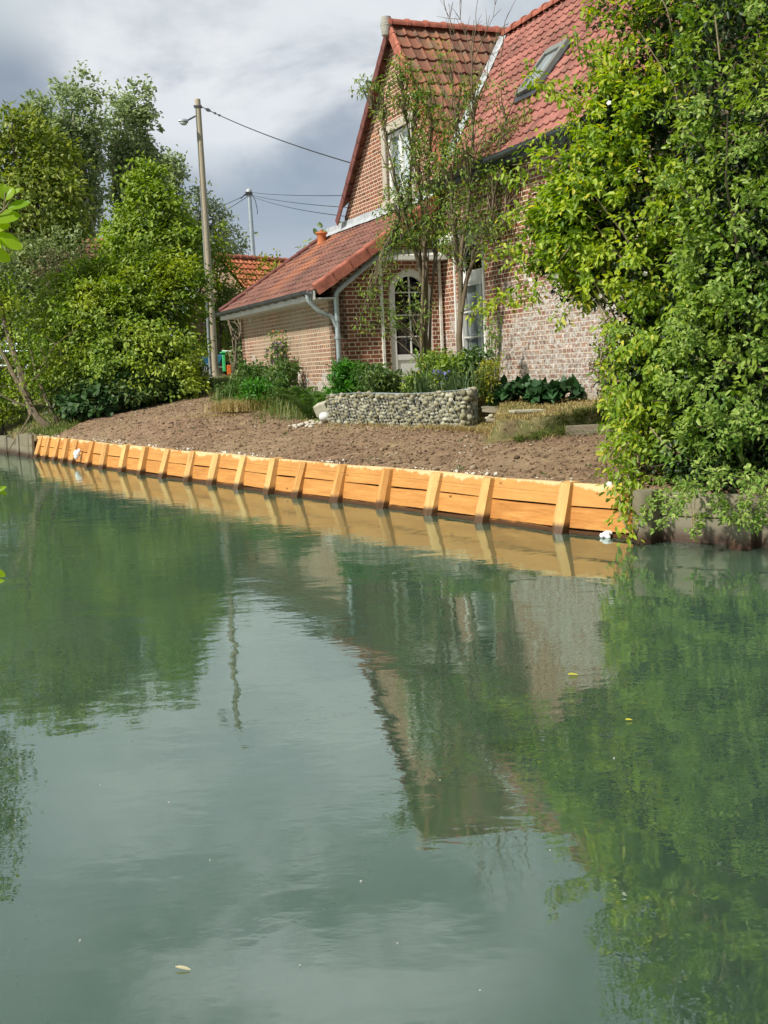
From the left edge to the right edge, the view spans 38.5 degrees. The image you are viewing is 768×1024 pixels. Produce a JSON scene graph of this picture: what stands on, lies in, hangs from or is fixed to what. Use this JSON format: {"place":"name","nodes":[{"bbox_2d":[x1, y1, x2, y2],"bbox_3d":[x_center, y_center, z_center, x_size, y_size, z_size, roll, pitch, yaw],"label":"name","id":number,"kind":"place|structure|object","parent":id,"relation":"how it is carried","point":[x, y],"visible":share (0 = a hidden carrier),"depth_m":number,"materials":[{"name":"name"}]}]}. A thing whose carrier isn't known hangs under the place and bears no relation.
{"place":"outdoors","nodes":[
{"label":"outdoors","id":0,"kind":"place"},
{"bbox_2d":[14,375,236,435],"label":"grass","id":1,"kind":"structure","parent":0,"point":[54,429],"depth_m":27.30,"materials":[{"name":"green plant"}]},
{"bbox_2d":[0,0,549,374],"label":"sky","id":2,"kind":"structure","parent":0,"point":[285,70],"materials":[{"name":"grey"}]},
{"bbox_2d":[0,453,767,1023],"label":"water","id":3,"kind":"structure","parent":0,"point":[250,741],"depth_m":5.00,"materials":[{"name":"green liquid"}]},
{"bbox_2d":[175,965,190,969],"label":"fallen leaf","id":4,"kind":"object","parent":3,"relation":"on","point":[183,967],"visible":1,"depth_m":3.36,"materials":[{"name":"yellow plant"}]},
{"bbox_2d":[599,530,612,537],"bbox_3d":[2.211,0.226,10.941,0.135,0.090,0.111,-3,8,0],"label":"plastic bag","id":5,"kind":"object","parent":3,"relation":"on","point":[606,534],"visible":0.98,"depth_m":10.92,"materials":[{"name":"white plastic"}]},
{"bbox_2d":[0,369,767,533],"bbox_3d":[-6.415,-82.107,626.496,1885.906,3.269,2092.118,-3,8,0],"label":"ground","id":6,"kind":"structure","parent":0,"point":[510,426],"depth_m":16.11,"materials":[{"name":"brown soil"}]},
{"bbox_2d":[0,183,30,582],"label":"alder branch","id":7,"kind":"object","parent":6,"relation":"on","point":[9,240],"visible":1,"depth_m":3.51,"materials":[{"name":"green plant"}]},
{"bbox_2d":[0,433,34,457],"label":"grey timber wall","id":8,"kind":"structure","parent":6,"relation":"on","point":[24,445],"depth_m":27.08,"materials":[{"name":"grey wood"}]},
{"bbox_2d":[0,369,45,433],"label":"bank bush","id":9,"kind":"object","parent":6,"relation":"on","point":[5,390],"visible":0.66,"depth_m":29.36,"materials":[{"name":"green plant"}]},
{"bbox_2d":[0,267,74,451],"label":"leaning alder","id":10,"kind":"object","parent":6,"relation":"on","point":[21,383],"visible":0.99,"depth_m":27.29,"materials":[{"name":"green plant"}]},
{"bbox_2d":[15,88,70,365],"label":"poplar tree","id":11,"kind":"object","parent":6,"relation":"on","point":[44,101],"visible":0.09,"depth_m":61.34,"materials":[{"name":"green plant"}]},
{"bbox_2d":[0,220,97,379],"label":"mixed shrub","id":12,"kind":"object","parent":6,"relation":"on","point":[26,249],"visible":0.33,"depth_m":33.25,"materials":[{"name":"green plant"}]},
{"bbox_2d":[0,95,100,372],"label":"walnut tree","id":13,"kind":"object","parent":6,"relation":"on","point":[30,176],"visible":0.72,"depth_m":39.59,"materials":[{"name":"green plant"}]},
{"bbox_2d":[21,243,90,391],"bbox_3d":[-9.386,-5.512,31.956,1.875,4.431,1.748,-3,8,0],"label":"twiggy shrub","id":14,"kind":"object","parent":6,"relation":"on","point":[41,269],"visible":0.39,"depth_m":31.56,"materials":[{"name":"green plant"}]},
{"bbox_2d":[44,60,113,238],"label":"poplar tree","id":15,"kind":"object","parent":6,"relation":"on","point":[72,124],"visible":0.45,"depth_m":63.24,"materials":[{"name":"green plant"}]},
{"bbox_2d":[75,238,110,360],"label":"old barn","id":16,"kind":"structure","parent":6,"relation":"on","point":[88,247],"depth_m":45.57,"materials":[{"name":"tile"}]},
{"bbox_2d":[0,242,225,405],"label":"hedge shrub","id":17,"kind":"object","parent":6,"relation":"on","point":[128,331],"visible":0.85,"depth_m":28.77,"materials":[{"name":"green plant"}]},
{"bbox_2d":[51,366,179,422],"bbox_3d":[-6.635,-2.899,27.543,2.043,1.498,3.318,3,9,35],"label":"ivy plant","id":18,"kind":"object","parent":6,"relation":"on","point":[74,406],"visible":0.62,"depth_m":26.93,"materials":[{"name":"green plant"}]},
{"bbox_2d":[87,73,169,231],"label":"poplar tree","id":19,"kind":"object","parent":6,"relation":"on","point":[139,118],"visible":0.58,"depth_m":66.03,"materials":[{"name":"green plant"}]},
{"bbox_2d":[43,357,219,419],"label":"dark undergrowth","id":20,"kind":"object","parent":6,"relation":"on","point":[104,383],"visible":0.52,"depth_m":27.38,"materials":[{"name":"green plant"}]},
{"bbox_2d":[88,150,222,314],"bbox_3d":[-7.978,-8.323,38.185,4.850,8.032,3.971,-3,8,0],"label":"linden tree","id":21,"kind":"object","parent":6,"relation":"on","point":[174,231],"visible":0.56,"depth_m":37.27,"materials":[{"name":"green plant"}]},
{"bbox_2d":[150,144,191,306],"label":"poplar tree","id":22,"kind":"object","parent":6,"relation":"on","point":[179,173],"visible":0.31,"depth_m":71.28,"materials":[{"name":"green plant"}]},
{"bbox_2d":[178,98,218,379],"bbox_3d":[-5.810,-8.377,35.054,0.915,9.268,0.595,-3,8,-6],"label":"utility pole","id":23,"kind":"object","parent":6,"relation":"on","point":[213,354],"visible":0.8,"depth_m":35.01,"materials":[{"name":"wood"}]},
{"bbox_2d":[202,107,349,162],"bbox_3d":[-3.192,-10.181,29.343,0.100,3.879,11.916,-6,8,-24],"label":"cable","id":24,"kind":"object","parent":23,"relation":"attached to","point":[207,109],"visible":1,"depth_m":28.75,"materials":[{"name":"rubber"}]},
{"bbox_2d":[156,412,244,418],"bbox_3d":[-3.463,-1.940,21.888,3.180,0.071,1.758,0,8,22],"label":"straw patch","id":25,"kind":"object","parent":6,"relation":"on","point":[204,415],"visible":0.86,"depth_m":21.81,"materials":[{"name":"beige plant"}]},
{"bbox_2d":[193,355,230,374],"bbox_3d":[-5.954,-5.079,38.127,1.529,0.702,0.600,-3,8,0],"label":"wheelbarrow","id":26,"kind":"object","parent":6,"relation":"on","point":[219,360],"visible":0.27,"depth_m":37.88,"materials":[{"name":"blue paint"}]},
{"bbox_2d":[179,177,258,262],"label":"willow tree","id":27,"kind":"object","parent":6,"relation":"on","point":[215,219],"visible":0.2,"depth_m":73.74,"materials":[{"name":"green plant"}]},
{"bbox_2d":[195,219,243,373],"bbox_3d":[-6.150,-7.576,40.392,1.804,5.825,3.783,-5,8,-18],"label":"young tree","id":28,"kind":"object","parent":6,"relation":"on","point":[224,270],"visible":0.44,"depth_m":39.20,"materials":[{"name":"green plant"}]},
{"bbox_2d":[220,350,230,374],"bbox_3d":[-5.423,-5.151,37.924,0.399,0.852,0.491,-4,8,-11],"label":"plastic playhouse","id":29,"kind":"object","parent":6,"relation":"on","point":[225,368],"visible":0.96,"depth_m":37.74,"materials":[{"name":"green plastic"}]},
{"bbox_2d":[210,379,246,404],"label":"leafy herb","id":30,"kind":"object","parent":6,"relation":"on","point":[235,386],"visible":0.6,"depth_m":23.36,"materials":[{"name":"green plant"}]},
{"bbox_2d":[214,286,243,374],"bbox_3d":[-5.061,-5.908,36.730,2.478,3.706,7.512,-3,8,0],"label":"grey shrub","id":31,"kind":"object","parent":6,"relation":"on","point":[235,346],"visible":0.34,"depth_m":38.87,"materials":[{"name":"brown plant"}]},
{"bbox_2d":[174,253,287,368],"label":"orange roofed house","id":32,"kind":"structure","parent":6,"relation":"on","point":[246,262],"depth_m":45.89,"materials":[{"name":"tile"}]},
{"bbox_2d":[197,395,278,412],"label":"straw tuft","id":33,"kind":"object","parent":6,"relation":"on","point":[226,406],"visible":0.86,"depth_m":21.94,"materials":[{"name":"beige plant"}]},
{"bbox_2d":[228,364,260,385],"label":"leafy herb","id":34,"kind":"object","parent":6,"relation":"on","point":[235,372],"visible":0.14,"depth_m":24.47,"materials":[{"name":"green plant"}]},
{"bbox_2d":[241,189,257,255],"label":"metal pole","id":35,"kind":"object","parent":6,"relation":"on","point":[251,226],"visible":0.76,"depth_m":58.34,"materials":[{"name":"metal"}]},
{"bbox_2d":[250,192,341,195],"bbox_3d":[-3.705,-12.172,41.966,0.018,5.462,34.159,-4,8,-11],"label":"cable","id":36,"kind":"object","parent":35,"relation":"attached to","point":[303,195],"visible":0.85,"depth_m":36.31,"materials":[{"name":"rubber"}]},
{"bbox_2d":[249,195,344,216],"bbox_3d":[-3.808,-11.801,41.911,0.018,5.852,34.316,-4,8,-10],"label":"cable","id":37,"kind":"object","parent":35,"relation":"attached to","point":[300,209],"visible":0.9,"depth_m":36.29,"materials":[{"name":"rubber"}]},
{"bbox_2d":[249,194,346,207],"bbox_3d":[-3.768,-11.935,41.913,0.018,5.672,34.296,-4,8,-10],"label":"cable","id":38,"kind":"object","parent":35,"relation":"attached to","point":[303,203],"visible":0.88,"depth_m":35.47,"materials":[{"name":"rubber"}]},
{"bbox_2d":[230,358,273,391],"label":"leafy herb","id":39,"kind":"object","parent":6,"relation":"on","point":[252,371],"visible":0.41,"depth_m":23.41,"materials":[{"name":"green plant"}]},
{"bbox_2d":[223,248,280,337],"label":"climbing shrub","id":40,"kind":"object","parent":6,"relation":"on","point":[264,258],"visible":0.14,"depth_m":40.10,"materials":[{"name":"green plant"}]},
{"bbox_2d":[233,374,277,405],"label":"leafy herb","id":41,"kind":"object","parent":6,"relation":"on","point":[255,387],"visible":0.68,"depth_m":22.21,"materials":[{"name":"green plant"}]},
{"bbox_2d":[204,382,324,425],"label":"tall grass","id":42,"kind":"structure","parent":6,"relation":"on","point":[296,411],"depth_m":21.06,"materials":[{"name":"green plant"}]},
{"bbox_2d":[264,330,287,395],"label":"rose shoots","id":43,"kind":"object","parent":6,"relation":"on","point":[282,342],"visible":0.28,"depth_m":22.75,"materials":[{"name":"green plant"}]},
{"bbox_2d":[263,341,296,400],"bbox_3d":[-2.133,-2.809,22.333,0.653,1.317,0.620,-1,8,14],"label":"columbine","id":44,"kind":"object","parent":6,"relation":"on","point":[279,348],"visible":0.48,"depth_m":22.23,"materials":[{"name":"green plant"}]},
{"bbox_2d":[262,358,303,408],"bbox_3d":[-1.979,-2.530,21.752,0.822,1.046,0.914,-3,8,0],"label":"leafy herb","id":45,"kind":"object","parent":6,"relation":"on","point":[289,371],"visible":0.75,"depth_m":21.67,"materials":[{"name":"green plant"}]},
{"bbox_2d":[271,386,316,408],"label":"fern","id":46,"kind":"object","parent":6,"relation":"on","point":[281,391],"visible":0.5,"depth_m":21.20,"materials":[{"name":"green plant"}]},
{"bbox_2d":[33,433,572,495],"bbox_3d":[-3.388,-0.375,19.357,0.368,1.620,19.070,-8,9,-33],"label":"chalk rubble","id":47,"kind":"object","parent":6,"relation":"on","point":[457,471],"visible":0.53,"depth_m":15.52,"materials":[{"name":"white stone"}]},
{"bbox_2d":[279,394,329,417],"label":"fern","id":48,"kind":"object","parent":6,"relation":"on","point":[303,400],"visible":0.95,"depth_m":19.71,"materials":[{"name":"green plant"}]},
{"bbox_2d":[288,420,327,428],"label":"chalk lumps","id":49,"kind":"object","parent":6,"relation":"on","point":[308,424],"visible":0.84,"depth_m":18.73,"materials":[{"name":"white stone"}]},
{"bbox_2d":[284,386,334,411],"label":"fern","id":50,"kind":"object","parent":6,"relation":"on","point":[298,392],"visible":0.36,"depth_m":20.31,"materials":[{"name":"green plant"}]},
{"bbox_2d":[294,221,341,248],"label":"distant tree","id":51,"kind":"object","parent":6,"relation":"on","point":[319,224],"visible":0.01,"depth_m":125.71,"materials":[{"name":"green plant"}]},
{"bbox_2d":[313,401,327,416],"bbox_3d":[-1.044,-1.771,18.825,0.287,0.291,0.260,1,8,25],"label":"stone block","id":52,"kind":"object","parent":6,"relation":"on","point":[319,407],"depth_m":18.73,"materials":[{"name":"beige stone"}]},
{"bbox_2d":[319,412,329,421],"bbox_3d":[-0.996,-1.614,18.644,0.219,0.168,0.209,-3,8,0],"label":"white stone","id":53,"kind":"object","parent":6,"relation":"on","point":[323,416],"visible":0.9,"depth_m":18.57,"materials":[{"name":"white stone"}]},
{"bbox_2d":[69,402,602,483],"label":"seedlings","id":54,"kind":"object","parent":6,"relation":"on","point":[372,457],"visible":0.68,"depth_m":14.58,"materials":[{"name":"green plant"}]},
{"bbox_2d":[33,436,643,538],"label":"timber retaining wall","id":55,"kind":"structure","parent":6,"relation":"on","point":[563,515],"depth_m":13.98,"materials":[{"name":"wood"}]},
{"bbox_2d":[73,449,80,458],"bbox_3d":[-6.497,-1.230,23.304,0.170,0.230,0.110,-3,8,0],"label":"plastic scrap","id":56,"kind":"object","parent":55,"relation":"attached to","point":[76,453],"visible":1,"depth_m":23.26,"materials":[{"name":"white plastic"}]},
{"bbox_2d":[322,357,368,399],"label":"leafy herb","id":57,"kind":"object","parent":6,"relation":"on","point":[343,376],"visible":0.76,"depth_m":18.84,"materials":[{"name":"green plant"}]},
{"bbox_2d":[91,399,611,480],"bbox_3d":[-2.104,-1.652,19.682,5.438,0.916,22.149,-6,8,-23],"label":"loose straw","id":58,"kind":"object","parent":6,"relation":"on","point":[352,429],"visible":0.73,"depth_m":16.52,"materials":[{"name":"beige plant"}]},
{"bbox_2d":[319,363,391,382],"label":"fern","id":59,"kind":"object","parent":6,"relation":"on","point":[357,367],"visible":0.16,"depth_m":19.26,"materials":[{"name":"green plant"}]},
{"bbox_2d":[349,361,387,392],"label":"leafy herb","id":60,"kind":"object","parent":6,"relation":"on","point":[359,386],"visible":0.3,"depth_m":18.38,"materials":[{"name":"green plant"}]},
{"bbox_2d":[351,363,403,394],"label":"iris plant","id":61,"kind":"object","parent":6,"relation":"on","point":[372,379],"visible":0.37,"depth_m":17.88,"materials":[{"name":"green plant"}]},
{"bbox_2d":[359,368,405,392],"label":"leafy herb","id":62,"kind":"object","parent":6,"relation":"on","point":[381,384],"visible":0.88,"depth_m":17.82,"materials":[{"name":"green plant"}]},
{"bbox_2d":[326,387,480,427],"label":"gabion wall","id":63,"kind":"structure","parent":6,"relation":"on","point":[457,407],"depth_m":17.05,"materials":[{"name":"stone"}]},
{"bbox_2d":[348,50,469,371],"bbox_3d":[0.426,-4.683,18.695,2.118,6.001,1.221,-3,8,0],"label":"slender tree","id":64,"kind":"object","parent":6,"relation":"on","point":[423,321],"visible":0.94,"depth_m":18.55,"materials":[{"name":"green plant"}]},
{"bbox_2d":[399,367,438,393],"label":"leafy herb","id":65,"kind":"object","parent":6,"relation":"on","point":[406,383],"visible":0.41,"depth_m":17.64,"materials":[{"name":"green plant"}]},
{"bbox_2d":[398,361,441,393],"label":"iris plant","id":66,"kind":"object","parent":6,"relation":"on","point":[423,387],"visible":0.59,"depth_m":17.34,"materials":[{"name":"green plant"}]},
{"bbox_2d":[299,412,561,438],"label":"straw wisps","id":67,"kind":"object","parent":6,"relation":"on","point":[459,428],"visible":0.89,"depth_m":16.05,"materials":[{"name":"beige plant"}]},
{"bbox_2d":[409,345,453,391],"bbox_3d":[0.817,-2.333,18.441,0.807,0.926,0.877,-3,8,0],"label":"leafy herb","id":68,"kind":"object","parent":6,"relation":"on","point":[425,359],"visible":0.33,"depth_m":18.31,"materials":[{"name":"green plant"}]},
{"bbox_2d":[425,369,456,391],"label":"bluebell","id":69,"kind":"object","parent":6,"relation":"on","point":[436,375],"visible":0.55,"depth_m":17.20,"materials":[{"name":"green plant"}]},
{"bbox_2d":[427,350,473,392],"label":"leafy herb","id":70,"kind":"object","parent":6,"relation":"on","point":[452,361],"visible":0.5,"depth_m":17.23,"materials":[{"name":"green plant"}]},
{"bbox_2d":[429,359,482,392],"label":"iris plant","id":71,"kind":"object","parent":6,"relation":"on","point":[450,384],"visible":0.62,"depth_m":16.89,"materials":[{"name":"green plant"}]},
{"bbox_2d":[435,358,504,396],"bbox_3d":[1.175,-2.046,16.818,1.378,0.596,0.897,-1,8,14],"label":"iris plant","id":72,"kind":"object","parent":6,"relation":"on","point":[467,381],"visible":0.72,"depth_m":16.72,"materials":[{"name":"green plant"}]},
{"bbox_2d":[450,341,494,396],"bbox_3d":[1.410,-2.240,17.452,0.771,0.901,0.841,-3,8,0],"label":"leafy herb","id":73,"kind":"object","parent":6,"relation":"on","point":[473,356],"visible":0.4,"depth_m":17.32,"materials":[{"name":"green plant"}]},
{"bbox_2d":[421,0,532,355],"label":"slender tree","id":74,"kind":"object","parent":6,"relation":"on","point":[459,258],"visible":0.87,"depth_m":18.07,"materials":[{"name":"green plant"}]},
{"bbox_2d":[471,355,506,405],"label":"yellow shrub","id":75,"kind":"object","parent":6,"relation":"on","point":[490,397],"visible":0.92,"depth_m":16.75,"materials":[{"name":"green plant"}]},
{"bbox_2d":[481,406,498,408],"bbox_3d":[1.576,-1.546,16.288,0.220,0.049,0.200,1,9,27],"label":"step board","id":76,"kind":"object","parent":6,"relation":"on","point":[483,407],"visible":0.67,"depth_m":16.24,"materials":[{"name":"grey wood"}]},
{"bbox_2d":[214,0,767,400],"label":"brick house","id":77,"kind":"structure","parent":6,"relation":"on","point":[308,299],"depth_m":20.45,"materials":[{"name":"brick"}]},
{"bbox_2d":[388,124,409,199],"bbox_3d":[0.391,-7.076,22.293,0.090,1.320,1.270,-6,8,-22],"label":"window","id":78,"kind":"structure","parent":77,"relation":"in","point":[397,134],"depth_m":22.40,"materials":[{"name":"white glass"}]},
{"bbox_2d":[389,269,432,389],"bbox_3d":[0.505,-3.361,20.791,0.880,2.410,0.080,-6,8,-22],"label":"window","id":79,"kind":"structure","parent":77,"relation":"in","point":[397,360],"depth_m":20.68,"materials":[{"name":"white paint"}]},
{"bbox_2d":[462,239,484,380],"bbox_3d":[1.650,-3.535,19.960,0.150,2.770,1.020,-6,8,-22],"label":"window","id":80,"kind":"structure","parent":77,"relation":"in","point":[475,279],"depth_m":20.06,"materials":[{"name":"white glass"}]},
{"bbox_2d":[511,38,571,104],"bbox_3d":[2.669,-7.435,18.564,0.798,0.953,0.820,-6,8,-22],"label":"roof window","id":81,"kind":"structure","parent":77,"relation":"in","point":[552,55],"depth_m":18.47,"materials":[{"name":"glass"}]},
{"bbox_2d":[486,418,495,422],"bbox_3d":[1.590,-1.254,15.176,0.379,0.093,0.069,2,9,32],"label":"step log","id":82,"kind":"object","parent":6,"relation":"on","point":[489,420],"visible":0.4,"depth_m":15.22,"materials":[{"name":"brown wood"}]},
{"bbox_2d":[482,408,503,412],"bbox_3d":[1.648,-1.461,15.882,0.367,0.078,0.300,2,9,33],"label":"step board","id":83,"kind":"object","parent":6,"relation":"on","point":[490,410],"visible":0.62,"depth_m":15.81,"materials":[{"name":"brown wood"}]},
{"bbox_2d":[481,313,506,390],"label":"climbing plant","id":84,"kind":"object","parent":6,"relation":"on","point":[493,336],"visible":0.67,"depth_m":17.78,"materials":[{"name":"green plant"}]},
{"bbox_2d":[490,373,542,406],"bbox_3d":[2.059,-1.852,16.814,0.873,0.545,0.731,-3,8,0],"label":"bergenia","id":85,"kind":"object","parent":6,"relation":"on","point":[505,389],"visible":0.67,"depth_m":16.72,"materials":[{"name":"green plant"}]},
{"bbox_2d":[509,409,545,412],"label":"path slab","id":86,"kind":"structure","parent":6,"relation":"on","point":[526,410],"depth_m":15.02,"materials":[{"name":"stone"}]},
{"bbox_2d":[476,396,615,442],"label":"dry grass","id":87,"kind":"structure","parent":6,"relation":"on","point":[570,403],"depth_m":15.54,"materials":[{"name":"brown plant"}]},
{"bbox_2d":[486,403,618,442],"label":"overhanging grass","id":88,"kind":"structure","parent":6,"relation":"on","point":[581,411],"depth_m":14.16,"materials":[{"name":"green plant"}]},
{"bbox_2d":[522,373,586,403],"bbox_3d":[2.510,-1.804,16.352,0.944,0.504,0.880,-3,8,0],"label":"bergenia","id":89,"kind":"object","parent":6,"relation":"on","point":[536,390],"visible":0.99,"depth_m":16.13,"materials":[{"name":"green plant"}]},
{"bbox_2d":[586,332,618,402],"bbox_3d":[2.872,-1.776,14.689,0.496,1.259,3.737,-2,8,8],"label":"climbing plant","id":90,"kind":"object","parent":6,"relation":"on","point":[605,356],"visible":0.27,"depth_m":13.40,"materials":[{"name":"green plant"}]},
{"bbox_2d":[464,0,749,546],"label":"climbing rose bush","id":91,"kind":"object","parent":6,"relation":"on","point":[632,404],"visible":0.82,"depth_m":11.94,"materials":[{"name":"green plant"}]},
{"bbox_2d":[566,424,648,435],"bbox_3d":[2.864,-1.051,13.869,1.128,0.150,0.090,-1,8,13],"label":"timber edging","id":92,"kind":"object","parent":6,"relation":"on","point":[590,429],"visible":0.45,"depth_m":13.90,"materials":[{"name":"grey wood"}]},
{"bbox_2d":[525,0,767,541],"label":"privet hedge","id":93,"kind":"object","parent":6,"relation":"on","point":[722,406],"visible":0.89,"depth_m":10.52,"materials":[{"name":"green plant"}]},
{"bbox_2d":[632,488,767,549],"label":"old timber wall","id":94,"kind":"structure","parent":6,"relation":"on","point":[713,532],"depth_m":10.34,"materials":[{"name":"grey wood"}]},
{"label":"parapet wall","id":95,"kind":"object","parent":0,"visible":0},
{"bbox_2d":[0,343,37,376],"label":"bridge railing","id":96,"kind":"object","parent":95,"relation":"on","point":[5,351],"visible":0.06,"depth_m":32.65,"materials":[{"name":"metal"}]}
]}

